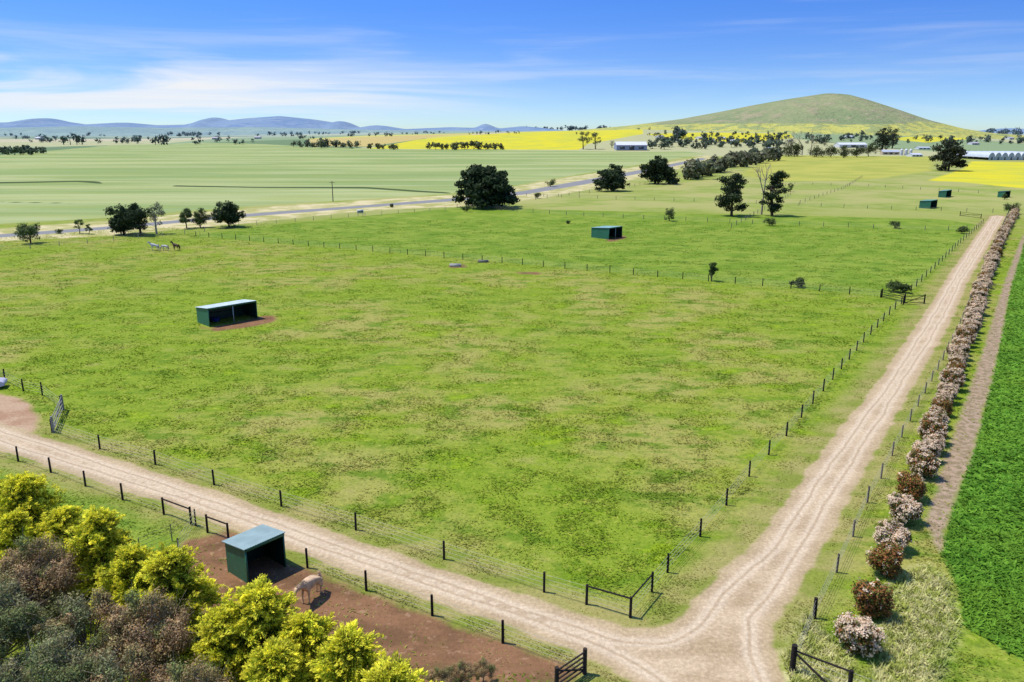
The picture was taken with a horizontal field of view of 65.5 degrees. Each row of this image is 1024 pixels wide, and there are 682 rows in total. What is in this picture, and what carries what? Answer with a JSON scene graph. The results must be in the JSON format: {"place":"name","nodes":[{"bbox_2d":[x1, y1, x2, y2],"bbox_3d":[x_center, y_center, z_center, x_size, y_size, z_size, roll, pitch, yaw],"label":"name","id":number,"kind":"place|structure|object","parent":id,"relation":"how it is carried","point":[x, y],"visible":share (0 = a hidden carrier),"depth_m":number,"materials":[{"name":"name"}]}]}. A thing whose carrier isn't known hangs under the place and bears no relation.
{"place":"outdoors","nodes":[
{"label":"outdoors","id":0,"kind":"place"},
{"bbox_2d":[0,127,491,135],"bbox_3d":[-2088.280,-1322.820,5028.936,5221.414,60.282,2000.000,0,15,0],"label":"ridge","id":1,"kind":"structure","parent":0,"point":[83,131],"depth_m":4558.67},
{"bbox_2d":[0,116,564,130],"bbox_3d":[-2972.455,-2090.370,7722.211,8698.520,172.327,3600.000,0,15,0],"label":"distant hills","id":2,"kind":"structure","parent":0,"point":[282,122],"depth_m":6942.81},
{"bbox_2d":[0,129,1023,681],"bbox_3d":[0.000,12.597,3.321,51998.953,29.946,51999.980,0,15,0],"label":"ground","id":3,"kind":"structure","parent":0,"point":[724,623],"depth_m":95.28,"materials":[{"name":"plant"}]},
{"bbox_2d":[0,144,46,154],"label":"tree row","id":4,"kind":"object","parent":3,"relation":"on","point":[27,149],"visible":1,"depth_m":949.32,"materials":[{"name":"green plant"}]},
{"bbox_2d":[0,506,51,600],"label":"golden cypress tree","id":5,"kind":"object","parent":3,"relation":"on","point":[14,525],"visible":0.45,"depth_m":47.51,"materials":[{"name":"yellow plant"}]},
{"bbox_2d":[12,222,40,242],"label":"gum tree","id":6,"kind":"object","parent":3,"relation":"on","point":[24,229],"visible":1,"depth_m":202.70,"materials":[{"name":"green plant"}]},
{"bbox_2d":[0,649,53,681],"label":"grey foliage tree","id":7,"kind":"object","parent":3,"relation":"on","point":[14,666],"visible":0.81,"depth_m":34.12,"materials":[{"name":"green plant"}]},
{"bbox_2d":[0,576,61,669],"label":"grey foliage tree","id":8,"kind":"object","parent":3,"relation":"on","point":[13,627],"visible":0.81,"depth_m":39.45,"materials":[{"name":"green plant"}]},
{"bbox_2d":[0,565,74,660],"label":"grey foliage tree","id":9,"kind":"object","parent":3,"relation":"on","point":[55,613],"visible":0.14,"depth_m":42.83,"materials":[{"name":"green plant"}]},
{"bbox_2d":[0,469,83,547],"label":"golden cypress tree","id":10,"kind":"object","parent":3,"relation":"on","point":[24,492],"visible":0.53,"depth_m":50.20,"materials":[{"name":"yellow plant"}]},
{"bbox_2d":[0,531,87,638],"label":"grey foliage tree","id":11,"kind":"object","parent":3,"relation":"on","point":[52,562],"visible":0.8,"depth_m":43.56,"materials":[{"name":"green plant"}]},
{"bbox_2d":[50,394,64,432],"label":"farm gate","id":12,"kind":"structure","parent":3,"relation":"on","point":[61,403],"depth_m":78.86,"materials":[{"name":"metal"}]},
{"bbox_2d":[0,617,118,681],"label":"grey foliage tree","id":13,"kind":"object","parent":3,"relation":"on","point":[71,669],"visible":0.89,"depth_m":35.21,"materials":[{"name":"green plant"}]},
{"bbox_2d":[36,504,98,610],"bbox_3d":[-27.581,12.939,49.118,6.142,6.360,6.680,11,19,37],"label":"golden cypress tree","id":14,"kind":"object","parent":3,"relation":"on","point":[58,521],"visible":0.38,"depth_m":47.88,"materials":[{"name":"yellow plant"}]},
{"bbox_2d":[29,586,148,681],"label":"grey foliage tree","id":15,"kind":"object","parent":3,"relation":"on","point":[74,616],"visible":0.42,"depth_m":39.24,"materials":[{"name":"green plant"}]},
{"bbox_2d":[48,504,144,632],"bbox_3d":[-24.089,13.171,46.686,6.649,7.579,7.469,-4,15,-14],"label":"golden cypress tree","id":16,"kind":"object","parent":3,"relation":"on","point":[98,535],"visible":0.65,"depth_m":45.50,"materials":[{"name":"yellow plant"}]},
{"bbox_2d":[0,446,229,538],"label":"driveway fence","id":17,"kind":"object","parent":3,"relation":"on","point":[122,498],"visible":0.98,"depth_m":59.99,"materials":[{"name":"metal"}]},
{"bbox_2d":[59,642,182,681],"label":"grey foliage tree","id":18,"kind":"object","parent":3,"relation":"on","point":[107,669],"visible":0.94,"depth_m":35.56,"materials":[{"name":"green plant"}]},
{"bbox_2d":[104,203,144,234],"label":"cypress tree","id":19,"kind":"object","parent":3,"relation":"on","point":[119,221],"visible":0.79,"depth_m":217.80,"materials":[{"name":"green plant"}]},
{"bbox_2d":[79,542,187,655],"bbox_3d":[-21.108,14.216,44.004,6.839,6.506,6.328,-1,15,-5],"label":"golden cypress tree","id":20,"kind":"object","parent":3,"relation":"on","point":[125,568],"visible":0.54,"depth_m":43.27,"materials":[{"name":"yellow plant"}]},
{"bbox_2d":[122,202,152,235],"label":"cypress tree","id":21,"kind":"object","parent":3,"relation":"on","point":[140,214],"visible":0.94,"depth_m":217.01,"materials":[{"name":"green plant"}]},
{"bbox_2d":[87,579,202,680],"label":"grey foliage tree","id":22,"kind":"object","parent":3,"relation":"on","point":[118,630],"visible":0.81,"depth_m":38.33,"materials":[{"name":"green plant"}]},
{"bbox_2d":[142,201,165,233],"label":"gum tree","id":23,"kind":"object","parent":3,"relation":"on","point":[155,216],"visible":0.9,"depth_m":221.07,"materials":[{"name":"green plant"}]},
{"bbox_2d":[138,511,194,547],"bbox_3d":[-24.101,13.491,56.079,0.405,1.444,4.720,8,17,28],"label":"stock yard fence","id":24,"kind":"object","parent":3,"relation":"on","point":[167,530],"visible":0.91,"depth_m":55.89,"materials":[{"name":"metal"}]},
{"bbox_2d":[115,541,233,681],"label":"golden cypress tree","id":25,"kind":"object","parent":3,"relation":"on","point":[168,567],"visible":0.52,"depth_m":41.35,"materials":[{"name":"yellow plant"}]},
{"bbox_2d":[178,208,192,227],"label":"gum tree","id":26,"kind":"object","parent":3,"relation":"on","point":[183,217],"visible":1,"depth_m":233.96,"materials":[{"name":"green plant"}]},
{"bbox_2d":[153,653,236,681],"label":"grey foliage tree","id":27,"kind":"object","parent":3,"relation":"on","point":[202,672],"visible":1,"depth_m":34.72,"materials":[{"name":"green plant"}]},
{"bbox_2d":[190,208,209,227],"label":"gum tree","id":28,"kind":"object","parent":3,"relation":"on","point":[199,219],"visible":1,"depth_m":235.81,"materials":[{"name":"green plant"}]},
{"bbox_2d":[176,604,259,681],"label":"golden cypress tree","id":29,"kind":"object","parent":3,"relation":"on","point":[217,619],"visible":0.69,"depth_m":37.71,"materials":[{"name":"yellow plant"}]},
{"bbox_2d":[196,299,257,326],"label":"field shelter","id":30,"kind":"object","parent":3,"relation":"on","point":[206,314],"visible":0.99,"depth_m":121.90,"materials":[{"name":"paint"}]},
{"bbox_2d":[209,200,245,226],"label":"cypress tree","id":31,"kind":"object","parent":3,"relation":"on","point":[227,212],"visible":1,"depth_m":235.40,"materials":[{"name":"green plant"}]},
{"bbox_2d":[191,574,300,680],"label":"golden cypress tree","id":32,"kind":"object","parent":3,"relation":"on","point":[260,608],"visible":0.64,"depth_m":37.84,"materials":[{"name":"yellow plant"}]},
{"bbox_2d":[222,524,286,582],"bbox_3d":[-16.860,13.822,52.275,2.686,2.547,3.059,12,19,39],"label":"field shelter","id":33,"kind":"object","parent":3,"relation":"on","point":[243,549],"visible":1,"depth_m":51.95,"materials":[{"name":"paint"}]},
{"bbox_2d":[2,204,509,249],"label":"roadside fence","id":34,"kind":"object","parent":3,"relation":"on","point":[226,227],"visible":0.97,"depth_m":227.62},
{"bbox_2d":[232,635,319,681],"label":"golden cypress tree","id":35,"kind":"object","parent":3,"relation":"on","point":[278,661],"visible":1,"depth_m":35.16,"materials":[{"name":"yellow plant"}]},
{"bbox_2d":[4,130,577,144],"bbox_3d":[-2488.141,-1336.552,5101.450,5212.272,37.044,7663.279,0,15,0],"label":"distant trees","id":36,"kind":"object","parent":3,"relation":"on","point":[135,138],"visible":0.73,"depth_m":1853.78,"materials":[{"name":"green plant"}]},
{"bbox_2d":[255,608,343,681],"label":"golden cypress tree","id":37,"kind":"object","parent":3,"relation":"on","point":[308,630],"visible":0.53,"depth_m":37.31,"materials":[{"name":"yellow plant"}]},
{"bbox_2d":[293,570,323,603],"bbox_3d":[-12.470,15.174,48.775,0.713,1.649,2.914,6,16,21],"label":"horse","id":38,"kind":"object","parent":3,"relation":"on","point":[308,583],"visible":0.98,"depth_m":48.53},
{"bbox_2d":[290,137,360,147],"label":"tree row","id":39,"kind":"object","parent":3,"relation":"on","point":[323,143],"visible":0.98,"depth_m":1219.40,"materials":[{"name":"green plant"}]},
{"bbox_2d":[49,419,632,611],"bbox_3d":[-18.518,11.984,61.626,59.358,1.523,0.467,9,17,29],"label":"paddock fence","id":40,"kind":"object","parent":3,"relation":"on","point":[356,522],"visible":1,"depth_m":56.09,"materials":[{"name":"wood"}]},
{"bbox_2d":[306,618,419,681],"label":"golden cypress tree","id":41,"kind":"object","parent":3,"relation":"on","point":[349,653],"visible":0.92,"depth_m":34.51,"materials":[{"name":"yellow plant"}]},
{"bbox_2d":[360,650,442,681],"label":"golden cypress tree","id":42,"kind":"object","parent":3,"relation":"on","point":[396,670],"visible":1,"depth_m":32.42,"materials":[{"name":"yellow plant"}]},
{"bbox_2d":[424,666,452,681],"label":"dry shrub","id":43,"kind":"object","parent":3,"relation":"on","point":[442,674],"visible":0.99,"depth_m":39.80,"materials":[{"name":"brown plant"}]},
{"bbox_2d":[305,548,580,666],"bbox_3d":[-4.848,15.728,47.401,20.537,1.557,0.208,9,17,30],"label":"driveway fence","id":44,"kind":"object","parent":3,"relation":"on","point":[431,605],"visible":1,"depth_m":47.24,"materials":[{"name":"metal"}]},
{"bbox_2d":[447,658,475,681],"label":"dry shrub","id":45,"kind":"object","parent":3,"relation":"on","point":[459,669],"visible":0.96,"depth_m":40.46,"materials":[{"name":"brown plant"}]},
{"bbox_2d":[426,140,504,149],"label":"tree row","id":46,"kind":"object","parent":3,"relation":"on","point":[476,144],"visible":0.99,"depth_m":1126.52,"materials":[{"name":"green plant"}]},
{"bbox_2d":[452,164,519,208],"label":"cypress tree","id":47,"kind":"object","parent":3,"relation":"on","point":[483,186],"visible":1,"depth_m":292.02,"materials":[{"name":"green plant"}]},
{"bbox_2d":[472,657,499,681],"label":"dry shrub","id":48,"kind":"object","parent":3,"relation":"on","point":[485,664],"visible":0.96,"depth_m":41.14,"materials":[{"name":"brown plant"}]},
{"bbox_2d":[0,219,1023,681],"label":"grass","id":49,"kind":"structure","parent":3,"relation":"on","point":[980,603],"depth_m":71.57,"materials":[{"name":"plant"}]},
{"bbox_2d":[195,231,881,297],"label":"paddock fence","id":50,"kind":"object","parent":3,"relation":"on","point":[556,263],"visible":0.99,"depth_m":165.88,"materials":[{"name":"wood"}]},
{"bbox_2d":[554,647,586,681],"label":"farm gate","id":51,"kind":"structure","parent":3,"relation":"on","point":[582,669],"depth_m":41.60,"materials":[{"name":"metal"}]},
{"bbox_2d":[535,125,650,130],"bbox_3d":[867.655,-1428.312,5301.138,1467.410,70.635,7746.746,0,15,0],"label":"ridge trees","id":52,"kind":"object","parent":3,"relation":"on","point":[571,128],"visible":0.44,"depth_m":8988.35,"materials":[{"name":"green plant"}]},
{"bbox_2d":[591,226,622,238],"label":"field shelter","id":53,"kind":"object","parent":3,"relation":"on","point":[603,232],"visible":1,"depth_m":214.13,"materials":[{"name":"paint"}]},
{"bbox_2d":[592,164,629,190],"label":"cypress tree","id":54,"kind":"object","parent":3,"relation":"on","point":[611,179],"visible":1,"depth_m":375.31,"materials":[{"name":"green plant"}]},
{"bbox_2d":[638,155,679,183],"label":"cypress tree","id":55,"kind":"object","parent":3,"relation":"on","point":[657,169],"visible":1,"depth_m":425.92,"materials":[{"name":"green plant"}]},
{"bbox_2d":[671,126,719,137],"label":"distant trees","id":56,"kind":"object","parent":3,"relation":"on","point":[680,132],"visible":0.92,"depth_m":1330.77,"materials":[{"name":"green plant"}]},
{"bbox_2d":[463,204,967,229],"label":"fence","id":57,"kind":"object","parent":3,"relation":"on","point":[724,219],"visible":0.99,"depth_m":250.12,"materials":[{"name":"metal"}]},
{"bbox_2d":[629,404,802,617],"bbox_3d":[18.042,11.437,63.659,0.350,1.543,40.806,9,18,32],"label":"paddock fence","id":58,"kind":"object","parent":3,"relation":"on","point":[651,576],"visible":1,"depth_m":55.66,"materials":[{"name":"metal"}]},
{"bbox_2d":[647,131,786,148],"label":"roadside trees","id":59,"kind":"object","parent":3,"relation":"on","point":[705,142],"visible":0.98,"depth_m":1181.32,"materials":[{"name":"green plant"}]},
{"bbox_2d":[649,130,789,138],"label":"distant trees","id":60,"kind":"object","parent":3,"relation":"on","point":[747,132],"visible":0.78,"depth_m":1385.95,"materials":[{"name":"green plant"}]},
{"bbox_2d":[715,173,748,215],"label":"pine tree","id":61,"kind":"object","parent":3,"relation":"on","point":[731,188],"visible":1,"depth_m":266.61,"materials":[{"name":"green plant"}]},
{"bbox_2d":[681,146,783,179],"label":"roadside trees","id":62,"kind":"object","parent":3,"relation":"on","point":[694,168],"visible":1,"depth_m":614.52,"materials":[{"name":"green plant"}]},
{"bbox_2d":[518,193,992,212],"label":"fence","id":63,"kind":"object","parent":3,"relation":"on","point":[756,201],"visible":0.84,"depth_m":306.45,"materials":[{"name":"wood"}]},
{"bbox_2d":[754,164,775,214],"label":"dead tree","id":64,"kind":"object","parent":3,"relation":"on","point":[760,178],"visible":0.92,"depth_m":272.06,"materials":[{"name":"wood"}]},
{"bbox_2d":[758,170,789,215],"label":"pine tree","id":65,"kind":"object","parent":3,"relation":"on","point":[776,180],"visible":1,"depth_m":266.16,"materials":[{"name":"green plant"}]},
{"bbox_2d":[782,142,803,156],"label":"hedge tree","id":66,"kind":"object","parent":3,"relation":"on","point":[793,149],"visible":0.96,"depth_m":880.44,"materials":[{"name":"green plant"}]},
{"bbox_2d":[797,597,817,649],"bbox_3d":[16.469,16.444,44.810,0.232,1.498,5.836,9,17,30],"label":"boundary fence","id":67,"kind":"object","parent":3,"relation":"on","point":[814,612],"visible":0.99,"depth_m":46.89,"materials":[{"name":"metal"}]},
{"bbox_2d":[789,643,826,681],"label":"strainer post","id":68,"kind":"object","parent":3,"relation":"on","point":[793,658],"visible":1,"depth_m":42.23,"materials":[{"name":"wood"}]},
{"bbox_2d":[807,145,825,156],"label":"hedge tree","id":69,"kind":"object","parent":3,"relation":"on","point":[818,151],"visible":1,"depth_m":858.52,"materials":[{"name":"green plant"}]},
{"bbox_2d":[797,650,876,681],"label":"boundary fence","id":70,"kind":"object","parent":3,"relation":"on","point":[850,676],"visible":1,"depth_m":41.14,"materials":[{"name":"metal"}]},
{"bbox_2d":[801,296,902,417],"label":"paddock fence","id":71,"kind":"object","parent":3,"relation":"on","point":[832,376],"visible":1,"depth_m":96.48,"materials":[{"name":"metal"}]},
{"bbox_2d":[817,441,894,607],"bbox_3d":[25.841,12.699,58.979,0.320,1.493,29.307,9,17,32],"label":"boundary fence","id":72,"kind":"object","parent":3,"relation":"on","point":[853,525],"visible":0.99,"depth_m":56.66,"materials":[{"name":"metal"}]},
{"bbox_2d":[832,611,886,659],"bbox_3d":[19.160,16.167,44.125,2.561,2.364,2.781,0,15,0],"label":"flowering shrub","id":73,"kind":"object","parent":3,"relation":"on","point":[862,635],"visible":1,"depth_m":43.42,"materials":[{"name":"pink plant"}]},
{"bbox_2d":[850,577,895,618],"bbox_3d":[21.472,15.221,47.407,2.615,2.388,2.372,4,15,15],"label":"flowering shrub","id":74,"kind":"object","parent":3,"relation":"on","point":[874,597],"visible":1,"depth_m":46.81,"materials":[{"name":"brown plant"}]},
{"bbox_2d":[870,128,894,150],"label":"pine tree","id":75,"kind":"object","parent":3,"relation":"on","point":[884,140],"visible":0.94,"depth_m":1078.73,"materials":[{"name":"green plant"}]},
{"bbox_2d":[865,538,906,579],"bbox_3d":[24.248,14.076,51.735,2.372,2.388,2.615,9,17,30],"label":"flowering shrub","id":76,"kind":"object","parent":3,"relation":"on","point":[885,559],"visible":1,"depth_m":51.13,"materials":[{"name":"brown plant"}]},
{"bbox_2d":[872,518,914,549],"bbox_3d":[26.238,13.469,54.728,2.320,2.141,2.520,-14,20,-42],"label":"flowering shrub","id":77,"kind":"object","parent":3,"relation":"on","point":[891,531],"visible":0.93,"depth_m":54.42,"materials":[{"name":"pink plant"}]},
{"bbox_2d":[885,279,901,291],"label":"shrub","id":78,"kind":"object","parent":3,"relation":"on","point":[893,286],"visible":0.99,"depth_m":142.32,"materials":[{"name":"green plant"}]},
{"bbox_2d":[776,130,1023,143],"bbox_3d":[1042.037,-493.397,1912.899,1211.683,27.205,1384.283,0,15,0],"label":"distant trees","id":79,"kind":"object","parent":3,"relation":"on","point":[1019,139],"visible":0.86,"depth_m":1375.83,"materials":[{"name":"green plant"}]},
{"bbox_2d":[886,491,924,523],"bbox_3d":[28.882,12.319,58.654,2.796,2.376,2.575,-8,17,-27],"label":"flowering shrub","id":80,"kind":"object","parent":3,"relation":"on","point":[904,508],"visible":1,"depth_m":58.02,"materials":[{"name":"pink plant"}]},
{"bbox_2d":[895,469,927,500],"bbox_3d":[31.346,11.309,62.232,2.355,2.371,2.597,-3,15,-12],"label":"flowering shrub","id":81,"kind":"object","parent":3,"relation":"on","point":[914,485],"visible":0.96,"depth_m":61.69,"materials":[{"name":"brown plant"}]},
{"bbox_2d":[905,446,940,476],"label":"flowering shrub","id":82,"kind":"object","parent":3,"relation":"on","point":[923,462],"visible":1,"depth_m":65.84,"materials":[{"name":"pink plant"}]},
{"bbox_2d":[911,439,941,459],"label":"flowering shrub","id":83,"kind":"object","parent":3,"relation":"on","point":[934,448],"visible":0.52,"depth_m":69.02,"materials":[{"name":"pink plant"}]},
{"bbox_2d":[919,199,937,208],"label":"field shelter","id":84,"kind":"object","parent":3,"relation":"on","point":[927,204],"visible":1,"depth_m":295.94,"materials":[{"name":"paint"}]},
{"bbox_2d":[915,417,948,441],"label":"flowering shrub","id":85,"kind":"object","parent":3,"relation":"on","point":[930,426],"visible":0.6,"depth_m":73.12,"materials":[{"name":"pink plant"}]},
{"bbox_2d":[918,411,947,426],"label":"flowering shrub","id":86,"kind":"object","parent":3,"relation":"on","point":[937,418],"visible":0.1,"depth_m":75.18,"materials":[{"name":"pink plant"}]},
{"bbox_2d":[921,432,945,453],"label":"flowering shrub","id":87,"kind":"object","parent":3,"relation":"on","point":[936,438],"visible":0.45,"depth_m":71.00,"materials":[{"name":"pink plant"}]},
{"bbox_2d":[922,403,949,424],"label":"flowering shrub","id":88,"kind":"object","parent":3,"relation":"on","point":[939,411],"visible":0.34,"depth_m":77.15,"materials":[{"name":"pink plant"}]},
{"bbox_2d":[931,397,952,414],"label":"flowering shrub","id":89,"kind":"object","parent":3,"relation":"on","point":[945,403],"visible":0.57,"depth_m":80.12,"materials":[{"name":"brown plant"}]},
{"bbox_2d":[935,387,957,401],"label":"flowering shrub","id":90,"kind":"object","parent":3,"relation":"on","point":[951,393],"visible":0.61,"depth_m":83.75,"materials":[{"name":"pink plant"}]},
{"bbox_2d":[910,219,983,291],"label":"paddock fence","id":91,"kind":"object","parent":3,"relation":"on","point":[945,255],"visible":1,"depth_m":180.83,"materials":[{"name":"wood"}]},
{"bbox_2d":[936,381,959,394],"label":"flowering shrub","id":92,"kind":"object","parent":3,"relation":"on","point":[941,385],"visible":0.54,"depth_m":85.94,"materials":[{"name":"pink plant"}]},
{"bbox_2d":[928,139,968,170],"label":"cypress tree","id":93,"kind":"object","parent":3,"relation":"on","point":[950,152],"visible":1,"depth_m":563.91,"materials":[{"name":"green plant"}]},
{"bbox_2d":[894,211,1008,448],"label":"boundary fence","id":94,"kind":"object","parent":3,"relation":"on","point":[919,397],"visible":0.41,"depth_m":89.05,"materials":[{"name":"metal"}]},
{"bbox_2d":[939,368,965,387],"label":"flowering shrub","id":95,"kind":"object","parent":3,"relation":"on","point":[953,377],"visible":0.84,"depth_m":88.13,"materials":[{"name":"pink plant"}]},
{"bbox_2d":[946,360,965,375],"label":"flowering shrub","id":96,"kind":"object","parent":3,"relation":"on","point":[957,364],"visible":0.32,"depth_m":92.20,"materials":[{"name":"brown plant"}]},
{"bbox_2d":[945,343,969,356],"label":"flowering shrub","id":97,"kind":"object","parent":3,"relation":"on","point":[964,347],"visible":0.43,"depth_m":99.83,"materials":[{"name":"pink plant"}]},
{"bbox_2d":[948,347,968,361],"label":"flowering shrub","id":98,"kind":"object","parent":3,"relation":"on","point":[959,352],"visible":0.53,"depth_m":97.92,"materials":[{"name":"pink plant"}]},
{"bbox_2d":[952,327,976,344],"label":"flowering shrub","id":99,"kind":"object","parent":3,"relation":"on","point":[962,333],"visible":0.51,"depth_m":106.04,"materials":[{"name":"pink plant"}]},
{"bbox_2d":[965,312,983,322],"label":"flowering shrub","id":100,"kind":"object","parent":3,"relation":"on","point":[973,316],"visible":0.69,"depth_m":117.09,"materials":[{"name":"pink plant"}]},
{"bbox_2d":[967,300,986,314],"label":"flowering shrub","id":101,"kind":"object","parent":3,"relation":"on","point":[982,304],"visible":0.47,"depth_m":123.94,"materials":[{"name":"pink plant"}]},
{"bbox_2d":[957,151,1023,159],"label":"greenhouse","id":102,"kind":"object","parent":3,"relation":"on","point":[1003,155],"visible":0.93,"depth_m":774.39,"materials":[{"name":"paint"}]},
{"bbox_2d":[984,127,1022,134],"bbox_3d":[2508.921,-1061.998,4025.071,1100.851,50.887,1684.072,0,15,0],"label":"distant trees","id":103,"kind":"object","parent":3,"relation":"on","point":[1007,131],"visible":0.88,"depth_m":3976.01,"materials":[{"name":"green plant"}]},
{"bbox_2d":[0,0,1023,130],"label":"sky","id":104,"kind":"structure","parent":0,"point":[404,64],"materials":[{"name":"blue"}]},
{"bbox_2d":[614,142,646,149],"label":"warehouse","id":105,"kind":"structure","parent":0,"point":[630,145],"depth_m":1095.24,"materials":[{"name":"paint"}]},
{"bbox_2d":[573,93,1023,139],"bbox_3d":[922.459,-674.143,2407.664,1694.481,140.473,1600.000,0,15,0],"label":"hill","id":106,"kind":"structure","parent":0,"point":[829,113],"depth_m":2009.34,"materials":[{"name":"plant"}]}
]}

